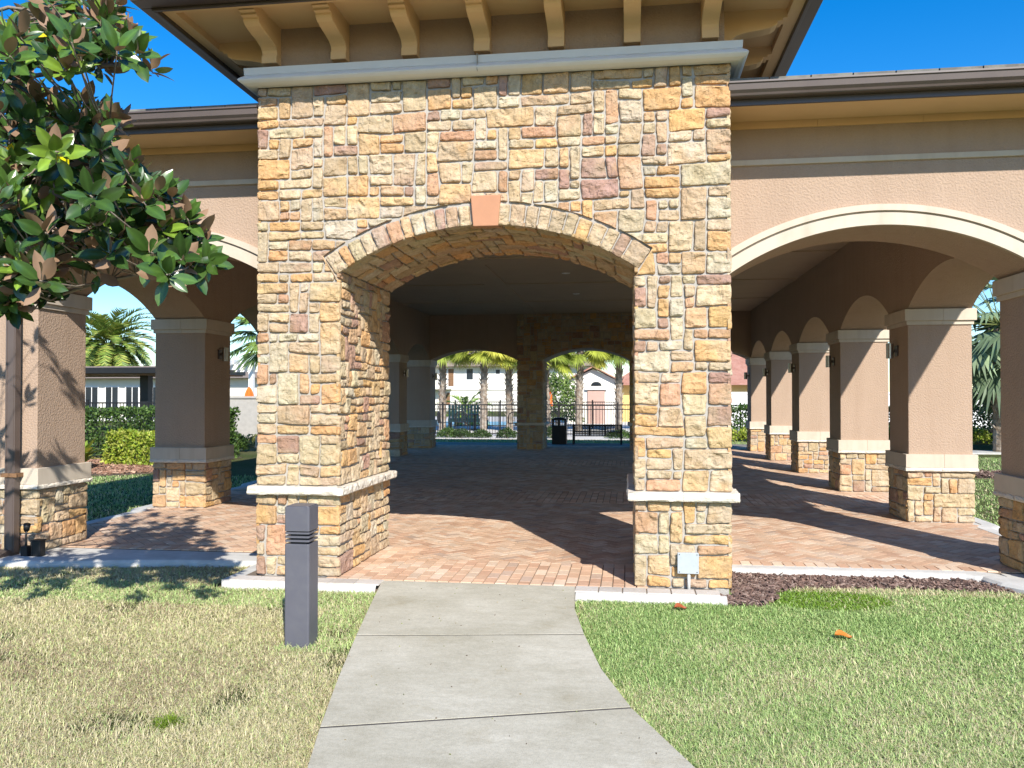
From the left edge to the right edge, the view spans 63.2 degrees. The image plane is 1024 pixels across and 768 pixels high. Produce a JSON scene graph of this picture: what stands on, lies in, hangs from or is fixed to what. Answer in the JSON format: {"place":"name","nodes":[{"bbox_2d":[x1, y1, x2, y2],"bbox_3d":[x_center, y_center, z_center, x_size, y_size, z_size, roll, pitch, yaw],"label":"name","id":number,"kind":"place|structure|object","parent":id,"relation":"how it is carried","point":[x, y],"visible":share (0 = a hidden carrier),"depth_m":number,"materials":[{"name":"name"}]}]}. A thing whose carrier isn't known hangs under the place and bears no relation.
{"place":"outdoors","nodes":[
{"label":"outdoors","id":0,"kind":"place"},
{"bbox_2d":[84,473,256,520],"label":"grass","id":1,"kind":"structure","parent":0,"point":[115,490],"depth_m":14.46,"materials":[{"name":"green plant"}]},
{"bbox_2d":[85,366,257,421],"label":"pool house","id":2,"kind":"structure","parent":0,"point":[112,389],"depth_m":53.98,"materials":[{"name":"white paint"}]},
{"bbox_2d":[85,386,98,420],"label":"window","id":3,"kind":"structure","parent":2,"relation":"in","point":[91,392],"depth_m":54.18,"materials":[{"name":"white paint"}]},
{"bbox_2d":[105,386,119,420],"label":"window","id":4,"kind":"structure","parent":2,"relation":"in","point":[111,392],"depth_m":54.01,"materials":[{"name":"glass"}]},
{"bbox_2d":[125,386,139,420],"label":"window","id":5,"kind":"structure","parent":2,"relation":"in","point":[132,393],"depth_m":53.80,"materials":[{"name":"white paint"}]},
{"bbox_2d":[153,386,154,420],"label":"window","id":6,"kind":"structure","parent":2,"relation":"in","point":[153,386],"depth_m":53.59,"materials":[{"name":"black glass"}]},
{"bbox_2d":[230,396,258,436],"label":"garden wall","id":7,"kind":"structure","parent":0,"point":[247,422],"depth_m":30.41,"materials":[{"name":"white paint"}]},
{"bbox_2d":[449,405,488,428],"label":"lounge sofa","id":8,"kind":"object","parent":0,"point":[453,419],"visible":0.5,"depth_m":41.66,"materials":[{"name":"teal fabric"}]},
{"bbox_2d":[438,421,515,424],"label":"pool water","id":9,"kind":"structure","parent":0,"point":[495,423],"depth_m":49.77,"materials":[{"name":"blue liquid"}]},
{"bbox_2d":[308,580,694,767],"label":"path","id":10,"kind":"structure","parent":0,"point":[549,673],"depth_m":4.52,"materials":[{"name":"concrete"}]},
{"bbox_2d":[344,583,656,754],"bbox_3d":[-0.062,1.666,4.370,1.924,0.014,5.537,0,-1,-11],"label":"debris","id":11,"kind":"object","parent":10,"relation":"on","point":[501,666],"visible":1,"depth_m":4.94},
{"bbox_2d":[0,411,1023,767],"bbox_3d":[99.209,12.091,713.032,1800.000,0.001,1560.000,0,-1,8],"label":"ground","id":12,"kind":"structure","parent":0,"point":[246,465],"depth_m":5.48,"materials":[{"name":"green plant"}]},
{"bbox_2d":[21,522,30,555],"bbox_3d":[-4.866,1.585,8.342,0.096,0.393,0.091,0,-1,8],"label":"spotlight","id":13,"kind":"object","parent":12,"relation":"on","point":[25,549],"visible":0.76,"depth_m":8.33,"materials":[{"name":"black metal"}]},
{"bbox_2d":[0,0,233,328],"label":"magnolia tree","id":14,"kind":"object","parent":12,"relation":"on","point":[119,206],"visible":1,"depth_m":4.34,"materials":[{"name":"green plant"}]},
{"bbox_2d":[85,399,154,447],"bbox_3d":[-13.462,1.269,25.280,8.446,1.600,0.084,0,-1,8],"label":"metal fence","id":15,"kind":"object","parent":12,"relation":"on","point":[87,402],"visible":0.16,"depth_m":25.06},
{"bbox_2d":[86,307,155,365],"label":"date palm","id":16,"kind":"object","parent":12,"relation":"on","point":[100,351],"visible":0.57,"depth_m":63.96,"materials":[{"name":"green plant"}]},
{"bbox_2d":[0,480,256,568],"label":"curb","id":17,"kind":"structure","parent":12,"relation":"on","point":[113,561],"depth_m":8.15,"materials":[{"name":"concrete"}]},
{"bbox_2d":[86,454,242,475],"bbox_3d":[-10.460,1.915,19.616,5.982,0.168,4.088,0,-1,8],"label":"mulch","id":18,"kind":"object","parent":12,"relation":"on","point":[105,469],"visible":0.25,"depth_m":18.69,"materials":[{"name":"brown wood"}]},
{"bbox_2d":[85,437,101,461],"bbox_3d":[-9.675,1.461,18.722,1.161,0.670,1.184,0,-1,-11],"label":"croton","id":19,"kind":"object","parent":18,"relation":"on","point":[89,450],"visible":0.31,"depth_m":18.68,"materials":[{"name":"green plant"}]},
{"bbox_2d":[99,427,154,466],"bbox_3d":[-8.568,1.545,20.146,2.392,1.033,1.284,0,-1,8],"label":"shrub","id":20,"kind":"object","parent":18,"relation":"on","point":[129,440],"visible":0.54,"depth_m":19.80,"materials":[{"name":"green plant"}]},
{"bbox_2d":[85,405,240,457],"bbox_3d":[-11.448,1.320,22.434,8.332,1.585,1.643,0,-1,8],"label":"hedge","id":21,"kind":"object","parent":18,"relation":"on","point":[127,411],"visible":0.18,"depth_m":21.77,"materials":[{"name":"green plant"}]},
{"bbox_2d":[85,367,244,430],"bbox_3d":[-22.986,0.771,39.790,19.500,2.920,4.500,0,-1,8],"label":"canopy","id":22,"kind":"object","parent":12,"relation":"on","point":[146,375],"visible":0.18,"depth_m":38.27,"materials":[{"name":"black metal"}]},
{"bbox_2d":[146,709,189,730],"bbox_3d":[-1.746,1.707,4.221,0.238,0.118,0.218,0,-1,-24],"label":"grass tuft","id":23,"kind":"object","parent":12,"relation":"on","point":[171,719],"visible":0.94,"depth_m":4.21,"materials":[{"name":"green plant"}]},
{"bbox_2d":[233,431,249,451],"bbox_3d":[-8.399,1.717,24.991,1.009,0.680,0.943,-1,-1,45],"label":"shrub","id":24,"kind":"object","parent":12,"relation":"on","point":[242,440],"visible":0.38,"depth_m":24.88,"materials":[{"name":"green plant"}]},
{"bbox_2d":[230,314,257,371],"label":"fan palm","id":25,"kind":"object","parent":12,"relation":"on","point":[251,347],"visible":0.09,"depth_m":22.37,"materials":[{"name":"green plant"}]},
{"bbox_2d":[230,360,257,395],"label":"building","id":26,"kind":"structure","parent":12,"relation":"on","point":[251,378],"depth_m":36.34,"materials":[{"name":"white paint"}]},
{"bbox_2d":[237,433,257,445],"bbox_3d":[-8.083,1.777,27.780,1.985,0.652,2.011,0,-1,8],"label":"shrub","id":27,"kind":"object","parent":12,"relation":"on","point":[251,439],"visible":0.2,"depth_m":27.43,"materials":[{"name":"green plant"}]},
{"bbox_2d":[245,386,253,395],"bbox_3d":[-10.000,1.088,31.668,0.487,2.050,0.500,0,-1,8],"label":"parasol","id":28,"kind":"object","parent":12,"relation":"on","point":[249,392],"visible":0.34,"depth_m":31.59,"materials":[{"name":"orange fabric"}]},
{"bbox_2d":[222,580,375,592],"bbox_3d":[-1.834,1.772,7.139,1.370,0.126,0.105,0,-1,8],"label":"mortar haunch","id":29,"kind":"object","parent":12,"relation":"on","point":[231,584],"visible":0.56,"depth_m":7.17,"materials":[{"name":"concrete"}]},
{"bbox_2d":[285,503,317,648],"bbox_3d":[-1.419,1.308,5.616,0.172,0.988,0.172,0,-1,8],"label":"bollard light","id":30,"kind":"object","parent":12,"relation":"on","point":[301,581],"visible":0.88,"depth_m":5.54,"materials":[{"name":"paint"}]},
{"bbox_2d":[449,351,516,430],"bbox_3d":[-1.246,-0.683,38.310,3.808,5.885,3.742,0,-1,8],"label":"cabbage palm","id":31,"kind":"object","parent":12,"relation":"on","point":[483,356],"visible":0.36,"depth_m":37.98,"materials":[{"name":"green plant"}]},
{"bbox_2d":[0,0,1023,595],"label":"pavilion","id":32,"kind":"structure","parent":12,"relation":"on","point":[690,196],"depth_m":7.46,"materials":[{"name":"stone"}]},
{"bbox_2d":[0,319,23,557],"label":"downspout","id":33,"kind":"object","parent":32,"relation":"attached to","point":[12,474],"visible":0.45,"depth_m":8.43,"materials":[{"name":"brown metal"}]},
{"bbox_2d":[218,347,228,360],"bbox_3d":[-4.276,-0.442,12.354,0.141,0.204,0.110,0,-1,8],"label":"wall lamp","id":34,"kind":"object","parent":32,"relation":"attached to","point":[223,354],"visible":1,"depth_m":12.32,"materials":[{"name":"brown metal"}]},
{"bbox_2d":[403,369,408,376],"bbox_3d":[-2.863,-0.293,22.512,0.141,0.204,0.110,0,-1,8],"label":"wall lamp","id":35,"kind":"object","parent":32,"relation":"attached to","point":[406,373],"visible":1,"depth_m":22.47,"materials":[{"name":"brown metal"}]},
{"bbox_2d":[678,552,698,588],"bbox_3d":[1.460,1.565,6.908,0.173,0.333,0.064,0,-1,8],"label":"electrical box","id":36,"kind":"object","parent":32,"relation":"attached to","point":[688,563],"visible":0.95,"depth_m":6.88,"materials":[{"name":"white metal"}]},
{"bbox_2d":[762,368,768,376],"bbox_3d":[6.456,-0.292,21.215,0.141,0.204,0.110,0,-1,8],"label":"wall lamp","id":37,"kind":"object","parent":32,"relation":"attached to","point":[764,372],"visible":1,"depth_m":21.18,"materials":[{"name":"brown metal"}]},
{"bbox_2d":[788,363,794,372],"bbox_3d":[5.985,-0.342,17.829,0.141,0.204,0.110,0,-1,8],"label":"wall lamp","id":38,"kind":"object","parent":32,"relation":"attached to","point":[791,367],"visible":1,"depth_m":17.80,"materials":[{"name":"brown metal"}]},
{"bbox_2d":[826,355,834,366],"bbox_3d":[5.514,-0.391,14.443,0.141,0.204,0.110,0,-1,8],"label":"wall lamp","id":39,"kind":"object","parent":32,"relation":"attached to","point":[829,361],"visible":1,"depth_m":14.41,"materials":[{"name":"brown metal"}]},
{"bbox_2d":[886,343,898,358],"bbox_3d":[5.043,-0.441,11.057,0.141,0.204,0.110,0,-1,8],"label":"wall lamp","id":40,"kind":"object","parent":32,"relation":"attached to","point":[891,349],"visible":1,"depth_m":11.02,"materials":[{"name":"brown metal"}]},
{"bbox_2d":[13,483,1023,583],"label":"footing","id":41,"kind":"object","parent":12,"relation":"on","point":[64,552],"visible":0.15,"depth_m":8.51,"materials":[{"name":"concrete"}]},
{"bbox_2d":[30,538,46,556],"bbox_3d":[-4.763,1.667,8.373,0.110,0.210,0.096,0,-1,8],"label":"junction box","id":42,"kind":"object","parent":41,"relation":"on","point":[37,547],"visible":0.77,"depth_m":8.34,"materials":[{"name":"black metal"}]},
{"bbox_2d":[56,445,1023,593],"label":"paving","id":43,"kind":"structure","parent":12,"relation":"on","point":[468,477],"depth_m":10.32,"materials":[{"name":"brick"}]},
{"bbox_2d":[230,575,720,595],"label":"edging pavers","id":44,"kind":"object","parent":43,"relation":"on","point":[376,582],"visible":0.87,"depth_m":6.92,"materials":[{"name":"concrete"}]},
{"bbox_2d":[732,517,1023,594],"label":"curb","id":45,"kind":"structure","parent":43,"relation":"on","point":[1017,586],"depth_m":7.62,"materials":[{"name":"concrete"}]},
{"bbox_2d":[435,416,738,436],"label":"pool deck","id":46,"kind":"structure","parent":12,"relation":"on","point":[626,427],"depth_m":43.63,"materials":[{"name":"beige concrete"}]},
{"bbox_2d":[438,411,449,427],"bbox_3d":[-3.014,1.697,37.250,0.602,0.977,0.604,0,-1,8],"label":"pool chair","id":47,"kind":"object","parent":46,"relation":"on","point":[439,418],"visible":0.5,"depth_m":37.19,"materials":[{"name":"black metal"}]},
{"bbox_2d":[437,351,474,429],"bbox_3d":[-3.274,-0.643,39.696,3.642,5.846,3.781,0,-1,8],"label":"cabbage palm","id":48,"kind":"object","parent":46,"relation":"on","point":[442,364],"visible":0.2,"depth_m":39.49,"materials":[{"name":"green plant"}]},
{"bbox_2d":[455,411,469,429],"bbox_3d":[-2.234,1.703,37.626,0.598,0.977,0.604,0,-1,8],"label":"pool chair","id":49,"kind":"object","parent":46,"relation":"on","point":[461,419],"visible":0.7,"depth_m":37.37,"materials":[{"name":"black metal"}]},
{"bbox_2d":[436,389,494,424],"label":"young palm","id":50,"kind":"object","parent":46,"relation":"on","point":[465,398],"visible":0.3,"depth_m":46.58,"materials":[{"name":"green plant"}]},
{"bbox_2d":[464,414,477,429],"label":"patio table","id":51,"kind":"object","parent":46,"relation":"on","point":[474,421],"visible":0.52,"depth_m":40.06,"materials":[{"name":"black metal"}]},
{"bbox_2d":[472,351,517,429],"bbox_3d":[-0.222,-0.582,38.709,3.744,5.695,3.681,0,-1,8],"label":"cabbage palm","id":52,"kind":"object","parent":46,"relation":"on","point":[509,399],"visible":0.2,"depth_m":38.62,"materials":[{"name":"green plant"}]},
{"bbox_2d":[508,412,516,426],"bbox_3d":[0.154,1.683,36.284,0.598,0.977,0.604,0,-1,8],"label":"pool chair","id":53,"kind":"object","parent":46,"relation":"on","point":[510,423],"visible":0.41,"depth_m":36.05,"materials":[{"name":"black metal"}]},
{"bbox_2d":[454,400,614,427],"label":"metal fence","id":54,"kind":"object","parent":46,"relation":"on","point":[455,401],"visible":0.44,"depth_m":43.01,"materials":[{"name":"black metal"}]},
{"bbox_2d":[510,352,579,428],"bbox_3d":[1.393,-0.528,37.738,3.764,5.559,3.659,0,-1,8],"label":"cabbage palm","id":55,"kind":"object","parent":46,"relation":"on","point":[560,366],"visible":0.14,"depth_m":37.53,"materials":[{"name":"green plant"}]},
{"bbox_2d":[549,411,561,427],"bbox_3d":[2.067,1.700,37.437,0.603,0.977,0.603,1,-1,-40],"label":"pool chair","id":56,"kind":"object","parent":46,"relation":"on","point":[552,417],"visible":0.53,"depth_m":37.36,"materials":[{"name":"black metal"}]},
{"bbox_2d":[549,368,583,422],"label":"tree","id":57,"kind":"object","parent":46,"relation":"on","point":[562,388],"visible":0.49,"depth_m":46.37,"materials":[{"name":"green plant"}]},
{"bbox_2d":[550,351,614,430],"bbox_3d":[3.260,-0.616,38.577,3.803,5.758,3.791,0,-1,8],"label":"cabbage palm","id":58,"kind":"object","parent":46,"relation":"on","point":[579,361],"visible":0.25,"depth_m":38.37,"materials":[{"name":"green plant"}]},
{"bbox_2d":[563,366,622,423],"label":"cabana","id":59,"kind":"object","parent":46,"relation":"on","point":[599,387],"visible":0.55,"depth_m":49.70,"materials":[{"name":"white paint"}]},
{"bbox_2d":[588,390,604,423],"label":"door","id":60,"kind":"structure","parent":59,"relation":"in","point":[598,396],"depth_m":49.66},
{"bbox_2d":[588,351,628,426],"bbox_3d":[5.000,-0.639,38.856,3.536,5.814,3.651,1,-1,-38],"label":"cabbage palm","id":61,"kind":"object","parent":46,"relation":"on","point":[618,361],"visible":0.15,"depth_m":38.74,"materials":[{"name":"green plant"}]},
{"bbox_2d":[435,402,742,434],"bbox_3d":[3.151,1.467,33.669,17.042,1.450,0.084,0,-1,8],"label":"metal fence","id":62,"kind":"object","parent":12,"relation":"on","point":[558,409],"visible":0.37,"depth_m":34.13,"materials":[{"name":"black metal"}]},
{"bbox_2d":[435,436,747,440],"bbox_3d":[3.068,2.143,32.914,17.000,0.035,2.300,0,-1,8],"label":"gravel strip","id":63,"kind":"object","parent":12,"relation":"on","point":[578,437],"visible":0.29,"depth_m":32.46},
{"bbox_2d":[436,426,457,437],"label":"shrub","id":64,"kind":"object","parent":63,"relation":"on","point":[446,431],"visible":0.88,"depth_m":33.07,"materials":[{"name":"green plant"}]},
{"bbox_2d":[452,428,472,437],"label":"shrub","id":65,"kind":"object","parent":63,"relation":"on","point":[461,432],"visible":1,"depth_m":32.89,"materials":[{"name":"green plant"}]},
{"bbox_2d":[471,429,492,437],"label":"shrub","id":66,"kind":"object","parent":63,"relation":"on","point":[481,433],"visible":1,"depth_m":32.88,"materials":[{"name":"green plant"}]},
{"bbox_2d":[496,427,516,437],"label":"shrub","id":67,"kind":"object","parent":63,"relation":"on","point":[508,430],"visible":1,"depth_m":32.66,"materials":[{"name":"green plant"}]},
{"bbox_2d":[547,426,551,437],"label":"shrub","id":68,"kind":"object","parent":63,"relation":"on","point":[549,432],"visible":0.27,"depth_m":32.42,"materials":[{"name":"green plant"}]},
{"bbox_2d":[603,429,629,438],"bbox_3d":[4.246,1.948,32.509,1.208,0.434,1.140,0,-1,-28],"label":"shrub","id":69,"kind":"object","parent":63,"relation":"on","point":[625,433],"visible":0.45,"depth_m":32.26,"materials":[{"name":"green plant"}]},
{"bbox_2d":[575,592,727,605],"bbox_3d":[1.116,1.765,6.709,1.209,0.126,0.106,0,-1,6],"label":"mortar haunch","id":70,"kind":"object","parent":12,"relation":"on","point":[637,598],"visible":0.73,"depth_m":6.71,"materials":[{"name":"concrete"}]},
{"bbox_2d":[674,603,686,608],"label":"fallen leaf","id":71,"kind":"object","parent":12,"relation":"on","point":[679,605],"visible":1,"depth_m":6.45,"materials":[{"name":"orange plant"}]},
{"bbox_2d":[622,354,746,421],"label":"clubhouse","id":72,"kind":"structure","parent":12,"relation":"on","point":[738,380],"depth_m":53.48,"materials":[{"name":"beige paint"}]},
{"bbox_2d":[732,429,737,441],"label":"shrub","id":73,"kind":"object","parent":12,"relation":"on","point":[733,435],"visible":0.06,"depth_m":30.40,"materials":[{"name":"green plant"}]},
{"bbox_2d":[733,425,746,441],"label":"shrub","id":74,"kind":"object","parent":12,"relation":"on","point":[742,434],"visible":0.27,"depth_m":30.34,"materials":[{"name":"green plant"}]},
{"bbox_2d":[835,630,851,637],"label":"fallen leaf","id":75,"kind":"object","parent":12,"relation":"on","point":[840,632],"visible":1,"depth_m":5.68,"materials":[{"name":"orange plant"}]},
{"bbox_2d":[731,392,991,427],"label":"vinyl fence","id":76,"kind":"object","parent":12,"relation":"on","point":[737,397],"visible":0.01,"depth_m":43.72,"materials":[{"name":"white paint"}]},
{"bbox_2d":[731,403,992,441],"bbox_3d":[14.670,1.482,30.985,16.764,1.569,1.523,0,-1,8],"label":"hedge","id":77,"kind":"object","parent":12,"relation":"on","point":[740,406],"visible":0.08,"depth_m":31.27,"materials":[{"name":"green plant"}]},
{"bbox_2d":[720,571,1018,607],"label":"mulch","id":78,"kind":"object","parent":12,"relation":"on","point":[758,589],"visible":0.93,"depth_m":7.25,"materials":[{"name":"brown wood"}]},
{"bbox_2d":[972,425,992,443],"bbox_3d":[16.261,1.799,29.432,1.351,0.699,1.363,0,-1,8],"label":"shrub","id":79,"kind":"object","parent":12,"relation":"on","point":[979,434],"visible":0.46,"depth_m":29.03,"materials":[{"name":"green plant"}]},
{"bbox_2d":[972,307,999,434],"bbox_3d":[16.443,-0.345,26.632,4.924,4.868,5.138,-1,-1,43],"label":"fan palm","id":80,"kind":"object","parent":12,"relation":"on","point":[984,405],"visible":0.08,"depth_m":26.45,"materials":[{"name":"green plant"}]},
{"bbox_2d":[972,277,1000,451],"bbox_3d":[14.365,-1.037,24.538,6.186,6.192,5.917,0,-1,8],"label":"fan palm","id":81,"kind":"object","parent":12,"relation":"on","point":[986,353],"visible":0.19,"depth_m":23.05,"materials":[{"name":"green plant"}]},
{"bbox_2d":[974,469,1000,477],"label":"mulch","id":82,"kind":"object","parent":12,"relation":"on","point":[981,473],"visible":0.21,"depth_m":17.15,"materials":[{"name":"brown wood"}]},
{"bbox_2d":[0,0,1023,391],"label":"sky","id":83,"kind":"structure","parent":0,"point":[844,36],"materials":[{"name":"blue"}]},
{"bbox_2d":[435,351,598,410],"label":"house","id":84,"kind":"structure","parent":0,"point":[463,383],"depth_m":91.39,"materials":[{"name":"white paint"}]},
{"bbox_2d":[446,392,450,405],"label":"window","id":85,"kind":"structure","parent":84,"relation":"in","point":[448,397],"depth_m":91.74,"materials":[{"name":"white paint"}]},
{"bbox_2d":[447,368,454,386],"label":"window","id":86,"kind":"structure","parent":84,"relation":"in","point":[450,373],"depth_m":91.74,"materials":[{"name":"white paint"}]},
{"bbox_2d":[466,368,473,379],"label":"window","id":87,"kind":"structure","parent":84,"relation":"in","point":[469,374],"depth_m":91.45,"materials":[{"name":"white paint"}]},
{"bbox_2d":[495,369,500,374],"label":"window","id":88,"kind":"structure","parent":84,"relation":"in","point":[498,371],"depth_m":91.03,"materials":[{"name":"black glass"}]},
{"bbox_2d":[435,438,746,443],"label":"grass","id":89,"kind":"structure","parent":0,"point":[548,441],"depth_m":30.57,"materials":[{"name":"green plant"}]},
{"bbox_2d":[436,442,746,446],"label":"sidewalk","id":90,"kind":"structure","parent":0,"point":[567,444],"depth_m":27.63,"materials":[{"name":"concrete"}]},
{"bbox_2d":[551,417,567,443],"bbox_3d":[1.596,1.568,27.927,0.500,0.880,0.500,0,-1,8],"label":"litter bin","id":91,"kind":"object","parent":90,"relation":"on","point":[559,433],"visible":1,"depth_m":27.69,"materials":[{"name":"black metal"}]},
{"bbox_2d":[572,424,621,444],"bbox_3d":[2.856,1.674,27.841,1.640,0.675,0.500,0,-1,8],"label":"bench","id":92,"kind":"object","parent":90,"relation":"on","point":[611,430],"visible":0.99,"depth_m":27.61,"materials":[{"name":"black metal"}]},
{"bbox_2d":[973,457,1000,526],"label":"grass","id":93,"kind":"structure","parent":0,"point":[993,461],"depth_m":14.33,"materials":[{"name":"green plant"}]},
{"bbox_2d":[973,450,1000,454],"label":"garden path","id":94,"kind":"structure","parent":0,"point":[984,452],"depth_m":24.24,"materials":[{"name":"concrete"}]}
]}

